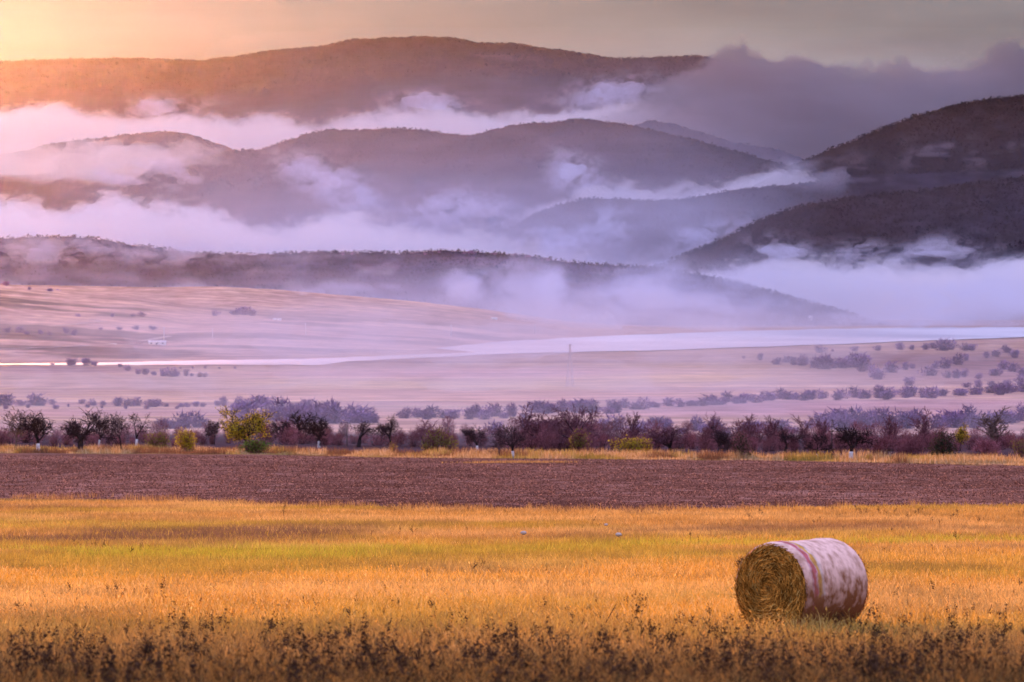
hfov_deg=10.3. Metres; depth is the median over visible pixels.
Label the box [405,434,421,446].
thicket
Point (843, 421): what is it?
shrub
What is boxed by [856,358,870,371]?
shrub
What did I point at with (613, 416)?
shrub
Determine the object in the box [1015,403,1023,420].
shrub
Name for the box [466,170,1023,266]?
mountain
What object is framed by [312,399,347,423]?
shrub
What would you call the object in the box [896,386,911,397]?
shrub
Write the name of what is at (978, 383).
shrub
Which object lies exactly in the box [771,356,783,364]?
shrub
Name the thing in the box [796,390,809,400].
shrub
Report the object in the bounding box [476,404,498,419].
shrub
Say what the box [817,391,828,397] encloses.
shrub
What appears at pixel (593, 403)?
shrub
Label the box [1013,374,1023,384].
shrub
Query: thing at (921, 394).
shrub
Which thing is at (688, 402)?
shrub
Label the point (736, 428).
thicket
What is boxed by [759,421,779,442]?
thicket
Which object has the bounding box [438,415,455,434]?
thicket
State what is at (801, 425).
tall tree
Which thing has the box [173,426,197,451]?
yellow bush
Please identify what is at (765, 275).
forest
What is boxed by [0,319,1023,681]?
ground
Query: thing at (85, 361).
shrub
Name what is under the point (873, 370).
shrub
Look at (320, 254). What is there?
forest
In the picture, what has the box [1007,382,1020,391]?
shrub
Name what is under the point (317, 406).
shrub
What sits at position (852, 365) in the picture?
shrub
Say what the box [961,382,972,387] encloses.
shrub
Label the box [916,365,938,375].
shrub
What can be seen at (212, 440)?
thicket
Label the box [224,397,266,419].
shrub
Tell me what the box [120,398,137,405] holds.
shrub
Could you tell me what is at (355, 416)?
shrub
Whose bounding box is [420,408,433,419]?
shrub
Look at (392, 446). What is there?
yellow bush
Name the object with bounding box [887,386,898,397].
shrub
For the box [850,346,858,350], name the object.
shrub
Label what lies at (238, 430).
yellow tree
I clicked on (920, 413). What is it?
shrub
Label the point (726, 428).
thicket
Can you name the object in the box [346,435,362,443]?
thicket
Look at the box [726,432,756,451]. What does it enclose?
thicket
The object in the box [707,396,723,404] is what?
shrub
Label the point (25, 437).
thicket
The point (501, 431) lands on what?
thicket
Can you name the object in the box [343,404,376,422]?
shrub
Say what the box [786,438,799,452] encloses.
thicket
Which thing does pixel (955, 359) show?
shrub
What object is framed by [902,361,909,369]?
shrub
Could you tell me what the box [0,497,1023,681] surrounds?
grass
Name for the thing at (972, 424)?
shrub
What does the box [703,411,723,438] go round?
tall tree
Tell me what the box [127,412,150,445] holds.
orchard tree
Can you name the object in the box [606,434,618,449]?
thicket
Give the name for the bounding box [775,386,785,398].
shrub
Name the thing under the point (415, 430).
thicket
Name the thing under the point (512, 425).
thicket
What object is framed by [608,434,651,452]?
yellow bush
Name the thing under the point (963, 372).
shrub
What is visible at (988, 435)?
thicket
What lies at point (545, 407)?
shrub
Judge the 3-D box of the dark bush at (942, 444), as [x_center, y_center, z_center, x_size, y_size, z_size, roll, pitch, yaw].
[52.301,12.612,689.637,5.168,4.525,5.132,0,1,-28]
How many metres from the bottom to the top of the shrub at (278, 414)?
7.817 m
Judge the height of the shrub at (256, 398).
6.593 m
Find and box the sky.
[0,0,1023,112]
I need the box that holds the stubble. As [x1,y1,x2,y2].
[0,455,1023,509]
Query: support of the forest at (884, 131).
on the mountain at (853, 171)
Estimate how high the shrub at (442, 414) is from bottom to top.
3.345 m
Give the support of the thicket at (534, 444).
on the ground at (386, 389)
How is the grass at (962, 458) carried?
on the ground at (386, 389)
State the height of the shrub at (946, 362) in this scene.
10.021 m
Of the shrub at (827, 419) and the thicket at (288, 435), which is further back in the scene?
the shrub at (827, 419)
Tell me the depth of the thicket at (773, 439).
913.44 m
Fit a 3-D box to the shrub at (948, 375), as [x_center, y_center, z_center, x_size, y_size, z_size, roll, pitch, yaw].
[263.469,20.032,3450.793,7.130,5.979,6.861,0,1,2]
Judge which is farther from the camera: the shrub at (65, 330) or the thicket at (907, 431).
the shrub at (65, 330)
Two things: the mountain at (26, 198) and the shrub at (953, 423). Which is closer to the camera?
the shrub at (953, 423)
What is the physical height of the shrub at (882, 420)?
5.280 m
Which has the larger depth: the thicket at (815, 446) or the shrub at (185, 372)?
the shrub at (185, 372)
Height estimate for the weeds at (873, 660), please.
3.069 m
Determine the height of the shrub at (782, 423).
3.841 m
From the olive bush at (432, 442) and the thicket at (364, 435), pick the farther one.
the thicket at (364, 435)
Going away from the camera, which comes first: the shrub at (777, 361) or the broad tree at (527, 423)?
the broad tree at (527, 423)
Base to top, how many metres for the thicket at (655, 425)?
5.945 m
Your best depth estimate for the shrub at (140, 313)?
5939.03 m
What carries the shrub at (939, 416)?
on the ground at (386, 389)
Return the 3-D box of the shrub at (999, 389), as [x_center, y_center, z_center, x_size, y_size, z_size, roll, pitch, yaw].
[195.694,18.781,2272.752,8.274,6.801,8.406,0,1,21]
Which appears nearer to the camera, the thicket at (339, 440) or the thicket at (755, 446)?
the thicket at (755, 446)
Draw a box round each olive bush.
[420,424,459,451]
[566,427,591,450]
[1009,436,1023,456]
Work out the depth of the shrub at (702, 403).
2047.05 m
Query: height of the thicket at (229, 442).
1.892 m
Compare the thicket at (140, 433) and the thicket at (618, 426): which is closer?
the thicket at (140, 433)
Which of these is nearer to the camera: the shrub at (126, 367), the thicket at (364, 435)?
the thicket at (364, 435)
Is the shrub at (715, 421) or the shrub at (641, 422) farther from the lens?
the shrub at (641, 422)
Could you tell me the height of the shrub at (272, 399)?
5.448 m
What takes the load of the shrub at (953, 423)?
on the ground at (386, 389)
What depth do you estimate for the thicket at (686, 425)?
1141.23 m
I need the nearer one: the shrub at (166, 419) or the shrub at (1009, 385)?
the shrub at (166, 419)
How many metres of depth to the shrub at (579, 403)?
1857.11 m
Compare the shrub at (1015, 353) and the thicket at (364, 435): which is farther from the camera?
the shrub at (1015, 353)
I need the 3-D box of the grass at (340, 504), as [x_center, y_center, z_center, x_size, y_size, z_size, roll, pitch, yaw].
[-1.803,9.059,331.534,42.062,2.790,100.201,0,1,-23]
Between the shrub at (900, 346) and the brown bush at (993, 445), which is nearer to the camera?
the brown bush at (993, 445)
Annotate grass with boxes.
[0,441,1023,465]
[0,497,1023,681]
[11,490,1014,512]
[441,460,575,462]
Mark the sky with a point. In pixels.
(918, 56)
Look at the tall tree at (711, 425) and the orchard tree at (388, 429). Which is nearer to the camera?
the tall tree at (711, 425)
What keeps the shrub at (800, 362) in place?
on the ground at (386, 389)
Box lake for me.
[0,327,1023,364]
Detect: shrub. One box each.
[0,392,17,405]
[11,399,26,405]
[14,327,24,332]
[23,392,49,405]
[49,398,56,404]
[62,327,69,332]
[65,357,78,364]
[66,357,74,365]
[81,357,91,364]
[87,398,97,405]
[109,396,122,405]
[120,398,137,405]
[122,364,131,370]
[132,396,143,405]
[137,311,146,316]
[139,367,149,374]
[143,398,162,406]
[154,417,168,424]
[159,367,171,375]
[160,366,178,376]
[162,420,179,428]
[164,409,197,427]
[176,409,209,427]
[182,368,190,375]
[191,401,199,406]
[211,310,219,315]
[214,400,221,405]
[218,395,227,405]
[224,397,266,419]
[229,310,238,314]
[233,396,242,403]
[235,306,256,314]
[235,411,263,420]
[245,395,271,407]
[248,310,256,315]
[258,406,276,419]
[263,400,271,409]
[264,395,286,407]
[265,410,280,420]
[266,396,294,421]
[280,402,313,421]
[296,403,320,421]
[299,397,316,407]
[301,406,321,422]
[309,397,342,414]
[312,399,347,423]
[338,401,359,419]
[340,409,375,422]
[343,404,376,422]
[362,413,380,422]
[395,407,412,417]
[405,406,420,416]
[417,404,442,417]
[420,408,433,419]
[437,409,448,417]
[445,408,463,418]
[463,405,476,418]
[467,404,480,417]
[474,419,509,433]
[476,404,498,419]
[486,402,503,416]
[497,413,509,417]
[502,402,517,416]
[519,401,534,412]
[529,400,544,412]
[535,400,554,413]
[548,403,559,412]
[554,398,567,411]
[562,398,592,412]
[566,400,575,411]
[578,397,601,412]
[596,412,626,429]
[600,406,614,413]
[605,399,622,407]
[611,400,623,412]
[620,397,629,407]
[627,401,640,409]
[628,418,657,430]
[634,396,654,408]
[648,415,677,428]
[659,417,672,430]
[660,396,678,405]
[672,397,685,406]
[685,400,694,405]
[690,414,705,431]
[695,397,708,405]
[696,393,717,404]
[697,422,707,432]
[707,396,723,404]
[707,416,722,432]
[717,398,728,404]
[720,391,734,401]
[731,396,739,403]
[733,392,748,402]
[738,418,762,433]
[742,392,754,399]
[750,393,766,402]
[756,352,763,359]
[756,391,776,400]
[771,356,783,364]
[773,416,795,429]
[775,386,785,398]
[779,354,793,362]
[780,389,792,399]
[787,356,797,364]
[789,392,799,399]
[795,355,807,365]
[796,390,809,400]
[802,388,821,399]
[805,410,842,425]
[806,355,821,367]
[814,345,827,352]
[816,354,835,368]
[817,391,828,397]
[818,415,836,428]
[825,406,850,421]
[826,403,860,424]
[828,356,851,367]
[829,359,840,367]
[830,414,855,430]
[831,391,841,399]
[834,389,854,398]
[837,362,847,367]
[841,351,871,366]
[844,384,860,397]
[844,406,864,425]
[846,357,858,367]
[849,410,874,428]
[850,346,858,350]
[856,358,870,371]
[856,388,865,398]
[859,408,878,428]
[862,389,873,398]
[865,364,884,377]
[870,369,886,379]
[870,406,890,424]
[872,345,881,350]
[873,384,887,397]
[874,411,898,428]
[875,389,897,399]
[883,360,901,372]
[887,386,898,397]
[891,408,919,425]
[893,342,904,349]
[893,411,921,428]
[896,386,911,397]
[898,384,918,396]
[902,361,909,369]
[903,376,915,385]
[906,407,927,423]
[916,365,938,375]
[917,387,930,397]
[920,342,929,349]
[922,386,940,397]
[927,416,946,427]
[928,409,951,425]
[929,341,936,348]
[933,337,952,350]
[934,357,951,368]
[936,339,957,349]
[936,388,948,395]
[938,408,966,427]
[941,370,950,377]
[950,369,960,377]
[951,352,966,364]
[955,388,968,395]
[956,412,981,427]
[958,342,968,350]
[958,405,976,420]
[959,367,968,376]
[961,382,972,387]
[966,343,977,350]
[966,386,984,394]
[968,410,995,426]
[972,379,982,386]
[974,373,982,378]
[983,352,989,357]
[984,385,995,392]
[984,409,1015,423]
[988,368,1003,375]
[991,349,1000,356]
[992,382,1013,394]
[996,360,1010,369]
[998,344,1011,352]
[1001,381,1012,392]
[1006,362,1019,371]
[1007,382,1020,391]
[1008,349,1019,357]
[1011,412,1023,422]
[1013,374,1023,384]
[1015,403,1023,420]
[1017,367,1023,375]
[1017,379,1023,391]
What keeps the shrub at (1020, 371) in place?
on the ground at (386, 389)
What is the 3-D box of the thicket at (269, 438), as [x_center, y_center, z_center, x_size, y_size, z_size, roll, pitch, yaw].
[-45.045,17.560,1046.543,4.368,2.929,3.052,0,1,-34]
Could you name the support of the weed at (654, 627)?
on the ground at (386, 389)
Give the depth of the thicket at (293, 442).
1014.77 m
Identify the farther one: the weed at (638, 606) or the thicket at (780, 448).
the thicket at (780, 448)
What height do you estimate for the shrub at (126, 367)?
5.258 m
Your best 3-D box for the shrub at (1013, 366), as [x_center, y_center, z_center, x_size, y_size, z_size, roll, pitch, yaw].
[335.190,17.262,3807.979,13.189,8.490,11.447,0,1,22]
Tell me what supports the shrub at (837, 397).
on the ground at (386, 389)
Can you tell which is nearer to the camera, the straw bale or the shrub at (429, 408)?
the straw bale
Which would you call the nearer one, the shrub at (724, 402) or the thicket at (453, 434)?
the thicket at (453, 434)
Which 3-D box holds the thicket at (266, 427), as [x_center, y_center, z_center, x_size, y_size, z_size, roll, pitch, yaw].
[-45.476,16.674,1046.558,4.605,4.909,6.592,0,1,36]
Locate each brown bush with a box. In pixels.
[870,433,892,455]
[896,438,926,456]
[970,438,1003,456]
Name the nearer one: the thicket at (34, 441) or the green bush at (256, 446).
the green bush at (256, 446)
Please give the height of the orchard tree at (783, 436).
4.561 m
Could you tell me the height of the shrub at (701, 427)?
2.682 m
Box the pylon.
[566,344,573,385]
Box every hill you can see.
[0,236,910,324]
[0,283,370,359]
[18,285,756,355]
[910,274,1023,319]
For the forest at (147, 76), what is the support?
on the mountain at (738, 104)
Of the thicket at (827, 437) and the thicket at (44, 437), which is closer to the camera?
the thicket at (827, 437)
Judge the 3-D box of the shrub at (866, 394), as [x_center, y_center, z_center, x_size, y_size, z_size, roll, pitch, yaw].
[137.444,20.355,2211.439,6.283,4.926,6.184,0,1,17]
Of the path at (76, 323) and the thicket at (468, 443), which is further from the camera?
the path at (76, 323)
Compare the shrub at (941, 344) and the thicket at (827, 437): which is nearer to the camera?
the thicket at (827, 437)
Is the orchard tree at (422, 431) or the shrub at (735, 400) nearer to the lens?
the orchard tree at (422, 431)
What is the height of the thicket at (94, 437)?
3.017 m
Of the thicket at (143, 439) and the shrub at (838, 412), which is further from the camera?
the shrub at (838, 412)
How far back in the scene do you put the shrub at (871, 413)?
1388.55 m
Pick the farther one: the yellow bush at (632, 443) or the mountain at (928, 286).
the mountain at (928, 286)
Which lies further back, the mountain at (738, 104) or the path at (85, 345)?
the mountain at (738, 104)
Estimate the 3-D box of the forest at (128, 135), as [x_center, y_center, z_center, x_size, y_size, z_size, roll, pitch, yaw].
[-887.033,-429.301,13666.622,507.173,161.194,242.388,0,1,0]
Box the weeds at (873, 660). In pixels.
[0,578,1023,681]
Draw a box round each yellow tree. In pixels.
[215,405,276,450]
[954,423,969,450]
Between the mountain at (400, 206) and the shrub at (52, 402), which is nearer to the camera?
the shrub at (52, 402)
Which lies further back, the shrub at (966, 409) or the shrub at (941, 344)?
the shrub at (941, 344)
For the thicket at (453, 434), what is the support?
on the ground at (386, 389)
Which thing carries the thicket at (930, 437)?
on the ground at (386, 389)
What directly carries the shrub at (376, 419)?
on the ground at (386, 389)
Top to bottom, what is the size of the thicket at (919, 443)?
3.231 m
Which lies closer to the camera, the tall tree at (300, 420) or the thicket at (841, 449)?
the thicket at (841, 449)
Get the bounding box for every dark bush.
[730,430,755,456]
[924,429,959,456]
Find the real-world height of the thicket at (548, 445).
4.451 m
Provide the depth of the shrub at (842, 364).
4023.30 m
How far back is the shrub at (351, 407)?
1634.15 m
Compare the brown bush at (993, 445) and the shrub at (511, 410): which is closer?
the brown bush at (993, 445)
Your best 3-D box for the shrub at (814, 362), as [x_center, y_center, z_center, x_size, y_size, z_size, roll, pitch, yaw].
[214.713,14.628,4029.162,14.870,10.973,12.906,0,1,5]
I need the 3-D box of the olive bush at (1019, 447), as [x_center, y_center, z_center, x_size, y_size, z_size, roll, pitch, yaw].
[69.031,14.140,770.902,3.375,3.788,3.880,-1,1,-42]
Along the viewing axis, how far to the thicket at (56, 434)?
1116.03 m
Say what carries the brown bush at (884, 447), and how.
on the ground at (386, 389)
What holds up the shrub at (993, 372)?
on the ground at (386, 389)
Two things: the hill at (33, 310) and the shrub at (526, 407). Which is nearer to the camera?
the shrub at (526, 407)
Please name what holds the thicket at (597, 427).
on the ground at (386, 389)
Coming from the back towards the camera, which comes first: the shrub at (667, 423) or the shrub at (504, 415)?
the shrub at (504, 415)
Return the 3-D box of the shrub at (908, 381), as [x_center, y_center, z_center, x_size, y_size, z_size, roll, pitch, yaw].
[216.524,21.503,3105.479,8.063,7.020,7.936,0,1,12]
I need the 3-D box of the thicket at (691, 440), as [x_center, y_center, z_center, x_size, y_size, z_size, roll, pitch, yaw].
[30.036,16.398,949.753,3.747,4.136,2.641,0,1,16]
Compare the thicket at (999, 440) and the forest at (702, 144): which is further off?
the forest at (702, 144)
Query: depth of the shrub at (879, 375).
3373.18 m
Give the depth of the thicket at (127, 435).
1098.35 m
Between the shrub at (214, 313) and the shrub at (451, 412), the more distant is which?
the shrub at (214, 313)
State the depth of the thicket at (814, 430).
1068.26 m
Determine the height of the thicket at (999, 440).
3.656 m
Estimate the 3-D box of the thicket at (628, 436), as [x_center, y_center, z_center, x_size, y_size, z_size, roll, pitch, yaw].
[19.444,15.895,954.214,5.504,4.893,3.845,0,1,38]
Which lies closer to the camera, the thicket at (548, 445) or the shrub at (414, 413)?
the thicket at (548, 445)
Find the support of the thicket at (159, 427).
on the ground at (386, 389)
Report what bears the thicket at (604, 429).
on the ground at (386, 389)
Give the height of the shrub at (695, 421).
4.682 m
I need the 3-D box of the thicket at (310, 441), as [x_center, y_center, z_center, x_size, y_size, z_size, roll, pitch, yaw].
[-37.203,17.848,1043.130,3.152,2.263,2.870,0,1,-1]
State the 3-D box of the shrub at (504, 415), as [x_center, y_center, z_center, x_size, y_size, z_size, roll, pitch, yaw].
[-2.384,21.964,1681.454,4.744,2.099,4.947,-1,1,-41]
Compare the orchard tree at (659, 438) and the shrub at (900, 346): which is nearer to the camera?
the orchard tree at (659, 438)
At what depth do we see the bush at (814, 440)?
712.08 m
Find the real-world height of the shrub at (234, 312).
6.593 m
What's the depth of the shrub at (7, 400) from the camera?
2193.36 m
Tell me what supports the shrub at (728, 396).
on the ground at (386, 389)
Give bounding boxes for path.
[8,341,170,348]
[53,321,101,325]
[139,336,170,340]
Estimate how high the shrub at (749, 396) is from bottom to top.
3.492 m
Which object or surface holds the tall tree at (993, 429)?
on the ground at (386, 389)
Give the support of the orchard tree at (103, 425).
on the ground at (386, 389)
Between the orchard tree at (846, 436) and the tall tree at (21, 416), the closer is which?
the orchard tree at (846, 436)
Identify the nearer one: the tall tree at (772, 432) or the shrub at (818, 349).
the tall tree at (772, 432)
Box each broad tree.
[508,401,579,446]
[540,402,603,446]
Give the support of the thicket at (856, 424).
on the ground at (386, 389)
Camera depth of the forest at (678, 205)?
11396.48 m
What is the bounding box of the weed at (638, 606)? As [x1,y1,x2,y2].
[631,593,646,642]
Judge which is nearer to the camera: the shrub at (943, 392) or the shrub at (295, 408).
the shrub at (295, 408)
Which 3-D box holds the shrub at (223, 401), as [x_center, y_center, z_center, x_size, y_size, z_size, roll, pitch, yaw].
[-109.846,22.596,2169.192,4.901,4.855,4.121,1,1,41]
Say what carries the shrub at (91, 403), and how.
on the ground at (386, 389)
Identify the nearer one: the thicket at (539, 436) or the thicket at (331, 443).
the thicket at (539, 436)
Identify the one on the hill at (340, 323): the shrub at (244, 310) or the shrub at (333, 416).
the shrub at (244, 310)
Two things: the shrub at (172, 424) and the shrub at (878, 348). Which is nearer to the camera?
the shrub at (172, 424)
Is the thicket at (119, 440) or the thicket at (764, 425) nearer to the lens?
the thicket at (119, 440)
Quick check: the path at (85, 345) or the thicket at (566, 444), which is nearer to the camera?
the thicket at (566, 444)
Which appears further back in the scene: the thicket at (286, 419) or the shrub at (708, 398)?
the shrub at (708, 398)
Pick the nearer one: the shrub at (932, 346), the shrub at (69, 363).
the shrub at (69, 363)
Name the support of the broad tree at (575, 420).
on the ground at (386, 389)
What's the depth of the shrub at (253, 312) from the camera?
6307.52 m
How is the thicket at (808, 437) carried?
on the ground at (386, 389)
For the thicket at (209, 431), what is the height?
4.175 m
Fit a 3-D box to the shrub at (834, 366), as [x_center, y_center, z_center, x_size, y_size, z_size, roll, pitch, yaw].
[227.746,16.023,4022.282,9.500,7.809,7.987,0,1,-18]
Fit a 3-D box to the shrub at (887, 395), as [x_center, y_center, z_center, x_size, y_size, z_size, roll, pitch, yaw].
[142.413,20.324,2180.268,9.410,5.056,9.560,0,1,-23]
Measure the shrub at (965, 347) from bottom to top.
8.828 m
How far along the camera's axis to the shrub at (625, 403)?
1996.93 m
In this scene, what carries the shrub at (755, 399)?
on the ground at (386, 389)
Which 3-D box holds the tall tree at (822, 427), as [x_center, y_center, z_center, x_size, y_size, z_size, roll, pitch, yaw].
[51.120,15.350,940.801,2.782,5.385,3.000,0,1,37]
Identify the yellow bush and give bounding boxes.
[145,429,173,447]
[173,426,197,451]
[389,441,396,451]
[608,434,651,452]
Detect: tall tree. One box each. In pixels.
[0,406,33,447]
[277,410,319,443]
[625,412,644,437]
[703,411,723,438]
[739,413,764,446]
[764,416,780,439]
[791,414,813,449]
[814,419,828,435]
[877,413,905,445]
[906,408,938,440]
[972,405,1011,449]
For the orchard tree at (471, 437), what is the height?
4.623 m
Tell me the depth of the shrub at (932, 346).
5235.48 m
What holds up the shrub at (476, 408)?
on the ground at (386, 389)
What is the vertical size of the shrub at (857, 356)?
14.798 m
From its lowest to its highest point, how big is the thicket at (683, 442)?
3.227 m
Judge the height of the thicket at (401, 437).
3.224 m
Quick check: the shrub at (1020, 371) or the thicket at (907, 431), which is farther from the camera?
the shrub at (1020, 371)
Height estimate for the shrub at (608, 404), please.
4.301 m
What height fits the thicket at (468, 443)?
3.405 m
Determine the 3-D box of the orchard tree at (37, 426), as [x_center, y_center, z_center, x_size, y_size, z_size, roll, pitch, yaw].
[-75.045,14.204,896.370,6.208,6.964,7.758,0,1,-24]
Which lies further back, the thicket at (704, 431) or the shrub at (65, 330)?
the shrub at (65, 330)
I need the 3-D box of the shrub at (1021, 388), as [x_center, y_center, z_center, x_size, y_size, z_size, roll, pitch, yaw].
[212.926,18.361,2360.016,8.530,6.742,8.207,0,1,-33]
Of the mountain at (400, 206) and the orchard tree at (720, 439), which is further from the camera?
the mountain at (400, 206)
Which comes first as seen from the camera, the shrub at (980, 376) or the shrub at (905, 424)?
the shrub at (905, 424)
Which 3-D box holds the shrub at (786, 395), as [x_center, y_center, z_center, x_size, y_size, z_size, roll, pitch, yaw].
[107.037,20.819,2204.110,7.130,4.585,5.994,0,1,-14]
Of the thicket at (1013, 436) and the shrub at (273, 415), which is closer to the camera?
the thicket at (1013, 436)
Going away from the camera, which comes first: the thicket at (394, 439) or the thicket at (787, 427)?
the thicket at (394, 439)
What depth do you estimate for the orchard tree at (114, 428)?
906.55 m
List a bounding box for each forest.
[0,36,713,96]
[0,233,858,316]
[36,130,233,180]
[76,118,793,229]
[465,177,851,253]
[645,121,803,163]
[649,175,1023,286]
[778,94,1023,184]
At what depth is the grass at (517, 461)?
649.82 m
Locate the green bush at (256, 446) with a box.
[235,438,270,452]
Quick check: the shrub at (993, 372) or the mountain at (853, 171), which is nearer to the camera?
the shrub at (993, 372)
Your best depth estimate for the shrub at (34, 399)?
2189.02 m
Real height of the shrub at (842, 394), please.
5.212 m
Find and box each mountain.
[0,36,923,158]
[0,118,787,254]
[0,131,234,229]
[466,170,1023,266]
[634,120,804,165]
[661,178,1023,318]
[750,96,1023,187]
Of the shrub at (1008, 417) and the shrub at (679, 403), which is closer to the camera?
the shrub at (1008, 417)
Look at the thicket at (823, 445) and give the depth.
917.67 m
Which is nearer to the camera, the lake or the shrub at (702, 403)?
the shrub at (702, 403)
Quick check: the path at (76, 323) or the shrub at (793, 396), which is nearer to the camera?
the shrub at (793, 396)
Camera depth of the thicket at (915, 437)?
950.85 m
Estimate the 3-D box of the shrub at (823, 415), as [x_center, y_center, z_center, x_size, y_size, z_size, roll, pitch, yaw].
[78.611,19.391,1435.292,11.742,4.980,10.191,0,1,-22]
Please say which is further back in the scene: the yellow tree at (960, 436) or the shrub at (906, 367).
the shrub at (906, 367)
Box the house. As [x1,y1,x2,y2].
[148,340,166,344]
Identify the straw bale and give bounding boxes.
[733,538,870,628]
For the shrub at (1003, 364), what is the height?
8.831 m
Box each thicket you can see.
[0,425,11,442]
[0,428,18,442]
[0,432,4,445]
[18,429,33,442]
[32,434,43,444]
[39,432,49,440]
[48,434,59,446]
[51,429,63,439]
[60,433,74,444]
[84,432,101,444]
[108,422,137,440]
[111,433,125,445]
[132,427,147,440]
[139,432,149,442]
[149,418,171,435]
[171,425,185,439]
[191,428,204,442]
[196,435,208,444]
[200,422,220,437]
[209,434,215,443]
[224,437,233,443]
[251,424,275,443]
[259,432,276,443]
[267,415,295,437]
[277,424,297,444]
[286,421,307,441]
[288,435,298,444]
[296,430,309,443]
[303,436,315,443]
[320,427,332,444]
[320,435,331,444]
[327,433,342,444]
[331,431,345,445]
[337,422,352,436]
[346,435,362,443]
[355,424,367,437]
[356,432,368,443]
[365,433,386,445]
[381,432,404,445]
[396,429,406,444]
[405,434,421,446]
[407,427,421,438]
[436,431,457,444]
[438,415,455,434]
[459,424,474,438]
[465,433,474,445]
[472,426,495,441]
[475,434,486,445]
[491,425,508,439]
[507,418,523,439]
[507,437,524,448]
[514,428,539,447]
[521,419,538,448]
[535,422,553,449]
[539,429,559,450]
[548,424,570,449]
[554,437,572,449]
[556,416,584,449]
[582,419,603,439]
[584,434,597,450]
[594,432,609,448]
[595,420,616,440]
[602,413,631,438]
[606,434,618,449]
[614,425,640,448]
[642,419,670,443]
[651,429,663,448]
[673,434,688,448]
[679,420,694,435]
[683,430,701,448]
[693,437,712,449]
[700,425,712,439]
[710,423,730,435]
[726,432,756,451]
[727,419,747,438]
[742,421,765,442]
[750,437,759,450]
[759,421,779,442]
[759,437,773,451]
[762,434,779,450]
[774,429,789,450]
[781,424,795,436]
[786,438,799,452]
[802,419,830,441]
[802,432,812,449]
[804,438,819,452]
[811,427,835,449]
[816,441,828,450]
[832,429,848,452]
[848,418,867,439]
[848,438,858,451]
[858,419,887,438]
[858,434,878,450]
[876,423,907,445]
[883,435,898,450]
[891,436,911,452]
[902,430,911,438]
[906,430,929,447]
[907,435,928,451]
[924,429,938,453]
[931,423,948,434]
[951,437,962,450]
[962,435,983,449]
[968,426,984,441]
[982,425,1002,441]
[982,432,1013,449]
[1000,429,1014,446]
[1002,431,1017,448]
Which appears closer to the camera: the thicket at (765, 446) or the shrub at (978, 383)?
the thicket at (765, 446)
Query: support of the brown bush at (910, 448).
on the ground at (386, 389)
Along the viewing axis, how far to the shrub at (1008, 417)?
1490.53 m
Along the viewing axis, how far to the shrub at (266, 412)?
1624.61 m
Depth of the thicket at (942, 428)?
1114.44 m
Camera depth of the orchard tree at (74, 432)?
905.62 m
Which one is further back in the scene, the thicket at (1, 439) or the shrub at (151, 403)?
the shrub at (151, 403)
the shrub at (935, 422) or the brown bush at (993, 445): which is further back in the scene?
the shrub at (935, 422)
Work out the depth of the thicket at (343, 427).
1162.36 m
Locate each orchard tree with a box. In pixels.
[13,409,56,448]
[57,408,104,448]
[92,411,123,445]
[103,411,130,448]
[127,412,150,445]
[204,420,220,444]
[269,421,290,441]
[296,415,329,446]
[348,421,378,446]
[372,414,402,445]
[411,418,446,449]
[459,424,487,449]
[487,423,527,457]
[633,425,690,451]
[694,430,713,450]
[708,424,734,451]
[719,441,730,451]
[775,425,809,452]
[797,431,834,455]
[828,419,880,457]
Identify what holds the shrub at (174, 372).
on the ground at (386, 389)
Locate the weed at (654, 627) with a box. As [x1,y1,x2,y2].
[636,619,656,633]
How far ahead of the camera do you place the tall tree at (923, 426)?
940.65 m
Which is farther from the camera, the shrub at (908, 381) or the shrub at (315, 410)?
the shrub at (908, 381)
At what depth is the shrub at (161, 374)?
3597.79 m
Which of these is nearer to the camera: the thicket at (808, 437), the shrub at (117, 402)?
the thicket at (808, 437)
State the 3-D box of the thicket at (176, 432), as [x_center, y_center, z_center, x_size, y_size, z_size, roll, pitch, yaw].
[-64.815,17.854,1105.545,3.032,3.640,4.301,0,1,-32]
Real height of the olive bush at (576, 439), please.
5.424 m
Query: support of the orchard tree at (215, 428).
on the ground at (386, 389)
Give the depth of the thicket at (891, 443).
915.10 m
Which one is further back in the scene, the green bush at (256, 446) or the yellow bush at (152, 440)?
the yellow bush at (152, 440)
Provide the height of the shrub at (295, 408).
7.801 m
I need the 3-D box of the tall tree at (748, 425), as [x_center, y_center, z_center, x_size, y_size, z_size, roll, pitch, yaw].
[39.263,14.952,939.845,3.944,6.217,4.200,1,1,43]
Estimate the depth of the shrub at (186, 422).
1371.52 m
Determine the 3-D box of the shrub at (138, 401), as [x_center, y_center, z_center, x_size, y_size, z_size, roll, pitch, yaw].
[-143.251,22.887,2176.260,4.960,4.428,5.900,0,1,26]
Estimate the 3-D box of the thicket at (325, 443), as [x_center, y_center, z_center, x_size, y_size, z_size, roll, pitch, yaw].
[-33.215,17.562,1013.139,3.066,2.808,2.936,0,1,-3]
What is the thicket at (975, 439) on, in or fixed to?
on the ground at (386, 389)
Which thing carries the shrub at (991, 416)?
on the ground at (386, 389)
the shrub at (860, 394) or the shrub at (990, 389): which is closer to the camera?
the shrub at (860, 394)

